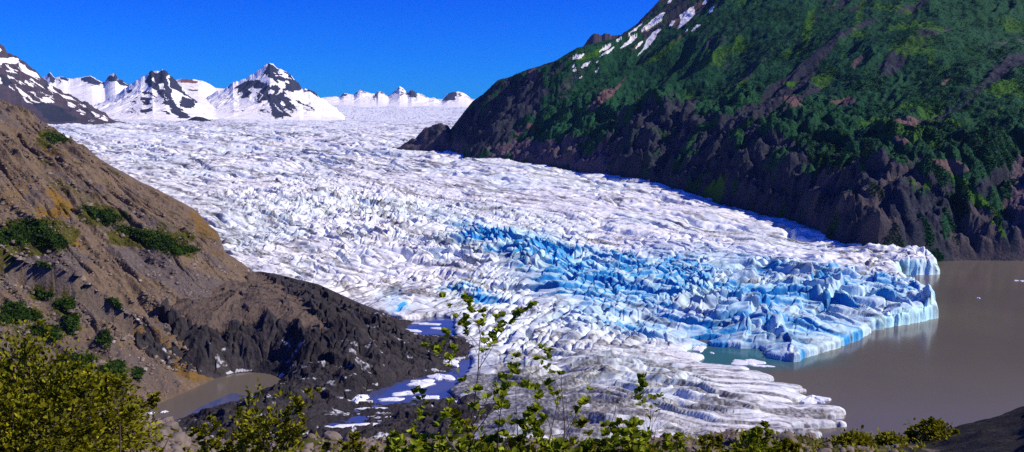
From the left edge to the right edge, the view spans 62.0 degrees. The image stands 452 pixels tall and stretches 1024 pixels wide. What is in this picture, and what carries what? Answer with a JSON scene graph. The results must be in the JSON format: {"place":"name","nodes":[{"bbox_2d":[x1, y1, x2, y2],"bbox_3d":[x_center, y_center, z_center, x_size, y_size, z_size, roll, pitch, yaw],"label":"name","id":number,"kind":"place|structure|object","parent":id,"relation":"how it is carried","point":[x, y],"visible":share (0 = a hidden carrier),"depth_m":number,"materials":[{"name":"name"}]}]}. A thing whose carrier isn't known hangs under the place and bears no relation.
{"place":"outdoors","nodes":[
{"label":"outdoors","id":0,"kind":"place"},
{"bbox_2d":[0,44,126,124],"bbox_3d":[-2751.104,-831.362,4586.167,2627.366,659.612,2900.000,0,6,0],"label":"snowy mountain","id":1,"kind":"structure","parent":0,"point":[24,84],"depth_m":4729.99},
{"bbox_2d":[43,72,128,104],"bbox_3d":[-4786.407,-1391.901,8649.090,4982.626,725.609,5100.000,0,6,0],"label":"snow ridge","id":2,"kind":"structure","parent":0,"point":[90,90],"depth_m":9468.06,"materials":[{"name":"white snow"}]},
{"bbox_2d":[0,99,251,409],"bbox_3d":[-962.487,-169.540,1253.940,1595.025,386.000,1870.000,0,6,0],"label":"hillside","id":3,"kind":"structure","parent":0,"point":[58,282],"depth_m":597.07,"materials":[{"name":"soil"}]},
{"bbox_2d":[0,298,52,325],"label":"thicket","id":4,"kind":"object","parent":3,"relation":"on","point":[11,311],"visible":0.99,"depth_m":474.55,"materials":[{"name":"green plant"}]},
{"bbox_2d":[28,261,54,299],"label":"thicket","id":5,"kind":"object","parent":3,"relation":"on","point":[44,295],"visible":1,"depth_m":504.41,"materials":[{"name":"green plant"}]},
{"bbox_2d":[20,322,64,342],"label":"thicket","id":6,"kind":"object","parent":3,"relation":"on","point":[55,333],"visible":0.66,"depth_m":472.10,"materials":[{"name":"green plant"}]},
{"bbox_2d":[0,211,86,255],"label":"thicket","id":7,"kind":"object","parent":3,"relation":"on","point":[30,232],"visible":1,"depth_m":538.42,"materials":[{"name":"green plant"}]},
{"bbox_2d":[41,130,72,144],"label":"thicket","id":8,"kind":"object","parent":3,"relation":"on","point":[53,137],"visible":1,"depth_m":900.92,"materials":[{"name":"green plant"}]},
{"bbox_2d":[52,269,76,312],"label":"thicket","id":9,"kind":"object","parent":3,"relation":"on","point":[66,303],"visible":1,"depth_m":501.80,"materials":[{"name":"green plant"}]},
{"bbox_2d":[57,312,81,337],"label":"thicket","id":10,"kind":"object","parent":3,"relation":"on","point":[71,321],"visible":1,"depth_m":490.88,"materials":[{"name":"green plant"}]},
{"bbox_2d":[45,350,97,369],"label":"thicket","id":11,"kind":"object","parent":3,"relation":"on","point":[84,356],"visible":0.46,"depth_m":465.12,"materials":[{"name":"green plant"}]},
{"bbox_2d":[65,196,123,225],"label":"thicket","id":12,"kind":"object","parent":3,"relation":"on","point":[107,216],"visible":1,"depth_m":642.15,"materials":[{"name":"green plant"}]},
{"bbox_2d":[92,322,112,350],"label":"thicket","id":13,"kind":"object","parent":3,"relation":"on","point":[104,336],"visible":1,"depth_m":489.55,"materials":[{"name":"green plant"}]},
{"bbox_2d":[99,355,128,380],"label":"thicket","id":14,"kind":"object","parent":3,"relation":"on","point":[117,365],"visible":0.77,"depth_m":472.24,"materials":[{"name":"green plant"}]},
{"bbox_2d":[106,296,125,309],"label":"thicket","id":15,"kind":"object","parent":3,"relation":"on","point":[115,302],"visible":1,"depth_m":513.21,"materials":[{"name":"green plant"}]},
{"bbox_2d":[0,105,246,404],"bbox_3d":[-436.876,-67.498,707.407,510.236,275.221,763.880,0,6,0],"label":"rubble","id":16,"kind":"object","parent":3,"relation":"on","point":[125,336],"visible":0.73,"depth_m":552.54,"materials":[{"name":"stone"}]},
{"bbox_2d":[131,366,145,382],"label":"thicket","id":17,"kind":"object","parent":3,"relation":"on","point":[137,372],"visible":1,"depth_m":481.78,"materials":[{"name":"green plant"}]},
{"bbox_2d":[102,220,183,255],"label":"thicket","id":18,"kind":"object","parent":3,"relation":"on","point":[153,238],"visible":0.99,"depth_m":637.62,"materials":[{"name":"green plant"}]},
{"bbox_2d":[158,243,201,256],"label":"thicket","id":19,"kind":"object","parent":3,"relation":"on","point":[176,249],"visible":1,"depth_m":650.72,"materials":[{"name":"green plant"}]},
{"bbox_2d":[92,69,222,120],"bbox_3d":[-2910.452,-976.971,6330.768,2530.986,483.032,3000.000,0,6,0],"label":"snow peak","id":20,"kind":"structure","parent":0,"point":[162,94],"depth_m":6642.57,"materials":[{"name":"white snow"}]},
{"bbox_2d":[188,116,209,121],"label":"rock island","id":21,"kind":"object","parent":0,"point":[196,118],"visible":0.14,"depth_m":5536.81,"materials":[{"name":"grey stone"}]},
{"bbox_2d":[189,393,246,414],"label":"pond","id":22,"kind":"structure","parent":0,"point":[228,398],"depth_m":475.45,"materials":[{"name":"liquid"}]},
{"bbox_2d":[176,79,323,116],"bbox_3d":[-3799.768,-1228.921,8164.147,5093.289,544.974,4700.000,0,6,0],"label":"snow ridge","id":23,"kind":"structure","parent":0,"point":[200,92],"depth_m":9058.55,"materials":[{"name":"white snow"}]},
{"bbox_2d":[206,63,344,120],"bbox_3d":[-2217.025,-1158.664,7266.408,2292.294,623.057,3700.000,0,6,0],"label":"snow peak","id":24,"kind":"structure","parent":0,"point":[269,91],"depth_m":7732.22,"materials":[{"name":"white snow"}]},
{"bbox_2d":[136,262,495,439],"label":"moraine","id":25,"kind":"structure","parent":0,"point":[297,336],"depth_m":533.57,"materials":[{"name":"grey stone"}]},
{"bbox_2d":[0,0,658,98],"label":"sky","id":26,"kind":"structure","parent":0,"point":[436,49],"materials":[{"name":"blue"}]},
{"bbox_2d":[323,86,472,107],"bbox_3d":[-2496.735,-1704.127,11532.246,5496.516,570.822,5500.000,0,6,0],"label":"snow ridge","id":27,"kind":"structure","parent":0,"point":[400,97],"depth_m":12850.70,"materials":[{"name":"white snow"}]},
{"bbox_2d":[327,359,471,425],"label":"pond","id":28,"kind":"structure","parent":0,"point":[440,388],"depth_m":495.62,"materials":[{"name":"blue liquid"}]},
{"bbox_2d":[332,423,377,426],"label":"ice floe","id":29,"kind":"object","parent":28,"relation":"on","point":[348,425],"visible":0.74,"depth_m":435.69,"materials":[{"name":"white ice"}]},
{"bbox_2d":[352,394,369,403],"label":"iceberg","id":30,"kind":"object","parent":28,"relation":"on","point":[357,398],"visible":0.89,"depth_m":474.48,"materials":[{"name":"white ice"}]},
{"bbox_2d":[356,407,385,409],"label":"ice floe","id":31,"kind":"object","parent":28,"relation":"on","point":[363,408],"visible":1,"depth_m":462.39,"materials":[{"name":"white ice"}]},
{"bbox_2d":[378,397,404,400],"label":"ice floe","id":32,"kind":"object","parent":28,"relation":"on","point":[392,399],"visible":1,"depth_m":477.97,"materials":[{"name":"white ice"}]},
{"bbox_2d":[392,391,418,395],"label":"ice floe","id":33,"kind":"object","parent":28,"relation":"on","point":[402,393],"visible":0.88,"depth_m":487.94,"materials":[{"name":"white ice"}]},
{"bbox_2d":[407,379,435,387],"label":"ice floe","id":34,"kind":"object","parent":28,"relation":"on","point":[424,383],"visible":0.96,"depth_m":507.16,"materials":[{"name":"white ice"}]},
{"bbox_2d":[412,395,439,398],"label":"ice floe","id":35,"kind":"object","parent":28,"relation":"on","point":[432,397],"visible":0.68,"depth_m":480.92,"materials":[{"name":"white ice"}]},
{"bbox_2d":[426,373,454,379],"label":"ice floe","id":36,"kind":"object","parent":28,"relation":"on","point":[437,376],"visible":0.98,"depth_m":519.09,"materials":[{"name":"white ice"}]},
{"bbox_2d":[444,360,458,366],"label":"ice floe","id":37,"kind":"object","parent":28,"relation":"on","point":[454,363],"visible":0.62,"depth_m":549.43,"materials":[{"name":"white ice"}]},
{"bbox_2d":[392,123,450,151],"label":"rock knoll","id":38,"kind":"structure","parent":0,"point":[435,137],"depth_m":2168.53,"materials":[{"name":"grey stone"}]},
{"bbox_2d":[406,317,454,334],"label":"pond","id":39,"kind":"structure","parent":0,"point":[446,322],"depth_m":661.38,"materials":[{"name":"blue liquid"}]},
{"bbox_2d":[407,329,421,331],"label":"ice floe","id":40,"kind":"object","parent":39,"relation":"on","point":[413,330],"visible":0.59,"depth_m":642.27,"materials":[{"name":"white ice"}]},
{"bbox_2d":[412,322,438,324],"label":"ice floe","id":41,"kind":"object","parent":39,"relation":"on","point":[425,323],"visible":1,"depth_m":665.66,"materials":[{"name":"white ice"}]},
{"bbox_2d":[48,99,939,440],"bbox_3d":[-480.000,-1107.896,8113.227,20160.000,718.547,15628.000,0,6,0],"label":"glacier","id":42,"kind":"object","parent":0,"point":[622,281],"visible":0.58,"depth_m":865.68,"materials":[{"name":"white ice"}]},
{"bbox_2d":[0,401,1023,451],"bbox_3d":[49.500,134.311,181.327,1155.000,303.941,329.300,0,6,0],"label":"ground","id":43,"kind":"structure","parent":0,"point":[1004,432],"depth_m":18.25,"materials":[{"name":"grey gravel"}]},
{"bbox_2d":[0,319,172,451],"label":"bush","id":44,"kind":"object","parent":43,"relation":"on","point":[50,399],"visible":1,"depth_m":8.14,"materials":[{"name":"green plant"}]},
{"bbox_2d":[162,420,178,429],"bbox_3d":[-5.393,3.151,13.425,0.210,0.143,0.284,11,1,6],"label":"boulder","id":45,"kind":"object","parent":43,"relation":"on","point":[173,425],"visible":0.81,"depth_m":13.38,"materials":[{"name":"grey stone"}]},
{"bbox_2d":[185,431,196,442],"bbox_3d":[-5.084,3.328,13.450,0.268,0.179,0.370,-2,7,-17],"label":"boulder","id":46,"kind":"object","parent":43,"relation":"on","point":[193,440],"visible":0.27,"depth_m":13.34,"materials":[{"name":"grey stone"}]},
{"bbox_2d":[211,428,259,451],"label":"bush","id":47,"kind":"object","parent":43,"relation":"on","point":[220,435],"visible":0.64,"depth_m":7.95,"materials":[{"name":"green plant"}]},
{"bbox_2d":[188,377,330,451],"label":"bush","id":48,"kind":"object","parent":43,"relation":"on","point":[261,444],"visible":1,"depth_m":7.20,"materials":[{"name":"green plant"}]},
{"bbox_2d":[322,431,341,439],"bbox_3d":[-3.260,3.818,15.493,0.371,0.186,0.344,-6,9,-42],"label":"boulder","id":49,"kind":"object","parent":43,"relation":"on","point":[332,435],"visible":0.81,"depth_m":15.40,"materials":[{"name":"beige stone"}]},
{"bbox_2d":[337,431,378,451],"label":"bush","id":50,"kind":"object","parent":43,"relation":"on","point":[352,443],"visible":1,"depth_m":8.38,"materials":[{"name":"green plant"}]},
{"bbox_2d":[383,435,482,451],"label":"bush","id":51,"kind":"object","parent":43,"relation":"on","point":[391,443],"visible":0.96,"depth_m":5.47,"materials":[{"name":"green plant"}]},
{"bbox_2d":[387,402,549,451],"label":"bush","id":52,"kind":"object","parent":43,"relation":"on","point":[521,423],"visible":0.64,"depth_m":6.24,"materials":[{"name":"green plant"}]},
{"bbox_2d":[406,292,539,451],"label":"sapling","id":53,"kind":"object","parent":43,"relation":"on","point":[463,322],"visible":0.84,"depth_m":6.58,"materials":[{"name":"green plant"}]},
{"bbox_2d":[439,397,543,451],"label":"bush","id":54,"kind":"object","parent":43,"relation":"on","point":[490,440],"visible":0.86,"depth_m":6.04,"materials":[{"name":"green plant"}]},
{"bbox_2d":[457,375,556,451],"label":"sapling","id":55,"kind":"object","parent":43,"relation":"on","point":[505,385],"visible":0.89,"depth_m":6.01,"materials":[{"name":"green plant"}]},
{"bbox_2d":[447,407,596,451],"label":"bush","id":56,"kind":"object","parent":43,"relation":"on","point":[466,422],"visible":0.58,"depth_m":6.36,"materials":[{"name":"green plant"}]},
{"bbox_2d":[137,413,927,451],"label":"grass","id":57,"kind":"structure","parent":43,"relation":"on","point":[819,446],"depth_m":17.33,"materials":[{"name":"green plant"}]},
{"bbox_2d":[481,353,583,451],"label":"bare shrub","id":58,"kind":"object","parent":43,"relation":"on","point":[515,413],"visible":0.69,"depth_m":6.60,"materials":[{"name":"brown plant"}]},
{"bbox_2d":[504,343,593,451],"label":"sapling","id":59,"kind":"object","parent":43,"relation":"on","point":[547,444],"visible":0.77,"depth_m":6.65,"materials":[{"name":"green plant"}]},
{"bbox_2d":[508,362,615,451],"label":"bush","id":60,"kind":"object","parent":43,"relation":"on","point":[560,443],"visible":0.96,"depth_m":6.06,"materials":[{"name":"green plant"}]},
{"bbox_2d":[576,372,652,451],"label":"bush","id":61,"kind":"object","parent":43,"relation":"on","point":[626,431],"visible":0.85,"depth_m":5.88,"materials":[{"name":"green plant"}]},
{"bbox_2d":[573,416,655,451],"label":"bush","id":62,"kind":"object","parent":43,"relation":"on","point":[582,421],"visible":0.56,"depth_m":5.96,"materials":[{"name":"green plant"}]},
{"bbox_2d":[557,379,682,451],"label":"bare shrub","id":63,"kind":"object","parent":43,"relation":"on","point":[612,420],"visible":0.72,"depth_m":6.00,"materials":[{"name":"brown plant"}]},
{"bbox_2d":[600,419,662,451],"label":"bush","id":64,"kind":"object","parent":43,"relation":"on","point":[630,426],"visible":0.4,"depth_m":5.93,"materials":[{"name":"green plant"}]},
{"bbox_2d":[616,392,663,448],"bbox_3d":[1.013,2.039,6.923,0.432,1.415,0.540,0,6,0],"label":"sapling","id":65,"kind":"object","parent":43,"relation":"on","point":[653,397],"visible":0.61,"depth_m":6.96,"materials":[{"name":"green plant"}]},
{"bbox_2d":[620,384,680,451],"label":"bare shrub","id":66,"kind":"object","parent":43,"relation":"on","point":[654,421],"visible":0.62,"depth_m":6.60,"materials":[{"name":"brown plant"}]},
{"bbox_2d":[661,431,687,451],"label":"bush","id":67,"kind":"object","parent":43,"relation":"on","point":[680,444],"visible":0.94,"depth_m":6.61,"materials":[{"name":"green plant"}]},
{"bbox_2d":[666,400,711,451],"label":"bare shrub","id":68,"kind":"object","parent":43,"relation":"on","point":[691,428],"visible":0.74,"depth_m":7.47,"materials":[{"name":"brown plant"}]},
{"bbox_2d":[692,445,700,450],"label":"boulder","id":69,"kind":"object","parent":43,"relation":"on","point":[695,447],"visible":0.45,"depth_m":15.55,"materials":[{"name":"grey stone"}]},
{"bbox_2d":[695,433,745,451],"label":"bush","id":70,"kind":"object","parent":43,"relation":"on","point":[716,441],"visible":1,"depth_m":9.44,"materials":[{"name":"green plant"}]},
{"bbox_2d":[728,436,741,444],"bbox_3d":[4.644,4.420,17.576,0.315,0.162,0.348,9,-4,-43],"label":"boulder","id":71,"kind":"object","parent":43,"relation":"on","point":[732,438],"visible":0.57,"depth_m":17.51,"materials":[{"name":"grey stone"}]},
{"bbox_2d":[721,420,781,451],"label":"bush","id":72,"kind":"object","parent":43,"relation":"on","point":[755,441],"visible":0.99,"depth_m":13.41,"materials":[{"name":"green plant"}]},
{"bbox_2d":[777,433,795,442],"bbox_3d":[5.980,4.681,18.613,0.393,0.247,0.317,5,8,39],"label":"boulder","id":73,"kind":"object","parent":43,"relation":"on","point":[782,435],"visible":0.5,"depth_m":18.55,"materials":[{"name":"grey stone"}]},
{"bbox_2d":[774,437,806,451],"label":"bush","id":74,"kind":"object","parent":43,"relation":"on","point":[788,445],"visible":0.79,"depth_m":14.47,"materials":[{"name":"green plant"}]},
{"bbox_2d":[804,432,815,437],"bbox_3d":[6.904,4.873,19.662,0.271,0.140,0.394,20,25,36],"label":"boulder","id":75,"kind":"object","parent":43,"relation":"on","point":[813,435],"visible":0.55,"depth_m":19.66,"materials":[{"name":"grey stone"}]},
{"bbox_2d":[818,448,831,451],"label":"boulder","id":76,"kind":"object","parent":43,"relation":"on","point":[825,450],"visible":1,"depth_m":16.56,"materials":[{"name":"beige stone"}]},
{"bbox_2d":[825,425,877,446],"bbox_3d":[7.469,4.712,18.613,1.160,0.568,1.146,0,6,0],"label":"bush","id":77,"kind":"object","parent":43,"relation":"on","point":[854,436],"visible":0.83,"depth_m":18.58,"materials":[{"name":"green plant"}]},
{"bbox_2d":[870,427,908,445],"bbox_3d":[8.745,5.029,19.718,1.010,0.672,0.981,5,8,37],"label":"bush","id":78,"kind":"object","parent":43,"relation":"on","point":[889,438],"visible":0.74,"depth_m":19.60,"materials":[{"name":"green plant"}]},
{"bbox_2d":[903,416,961,441],"bbox_3d":[10.723,5.238,21.763,1.313,0.794,1.353,6,9,42],"label":"bush","id":79,"kind":"object","parent":43,"relation":"on","point":[934,429],"visible":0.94,"depth_m":21.70,"materials":[{"name":"green plant"}]},
{"bbox_2d":[148,260,1023,440],"bbox_3d":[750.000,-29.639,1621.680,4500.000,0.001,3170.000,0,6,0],"label":"lake","id":80,"kind":"structure","parent":0,"point":[959,360],"depth_m":546.27,"materials":[{"name":"liquid"}]},
{"bbox_2d":[692,346,706,351],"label":"ice floe","id":81,"kind":"object","parent":80,"relation":"on","point":[699,348],"visible":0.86,"depth_m":587.80,"materials":[{"name":"white ice"}]},
{"bbox_2d":[731,359,765,365],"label":"ice floe","id":82,"kind":"object","parent":80,"relation":"on","point":[751,362],"visible":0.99,"depth_m":553.33,"materials":[{"name":"white ice"}]},
{"bbox_2d":[753,365,774,366],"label":"ice floe","id":83,"kind":"object","parent":80,"relation":"on","point":[763,366],"visible":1,"depth_m":546.00,"materials":[{"name":"white ice"}]},
{"bbox_2d":[800,395,830,404],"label":"iceberg","id":84,"kind":"object","parent":80,"relation":"on","point":[811,399],"visible":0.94,"depth_m":473.73,"materials":[{"name":"white ice"}]},
{"bbox_2d":[449,0,1023,260],"bbox_3d":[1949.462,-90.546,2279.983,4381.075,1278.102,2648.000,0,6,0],"label":"mountain","id":85,"kind":"structure","parent":0,"point":[633,146],"depth_m":1512.43,"materials":[{"name":"green plant"}]},
{"bbox_2d":[584,33,618,45],"bbox_3d":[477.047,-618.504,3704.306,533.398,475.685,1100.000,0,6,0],"label":"rocky summit","id":86,"kind":"structure","parent":85,"relation":"attached to","point":[594,38],"depth_m":3816.62,"materials":[{"name":"grey stone"}]},
{"bbox_2d":[451,0,1023,261],"bbox_3d":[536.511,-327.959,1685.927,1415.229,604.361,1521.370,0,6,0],"label":"alder scrub","id":87,"kind":"object","parent":85,"relation":"on","point":[1006,154],"visible":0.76,"depth_m":1351.77,"materials":[{"name":"green plant"}]}
]}

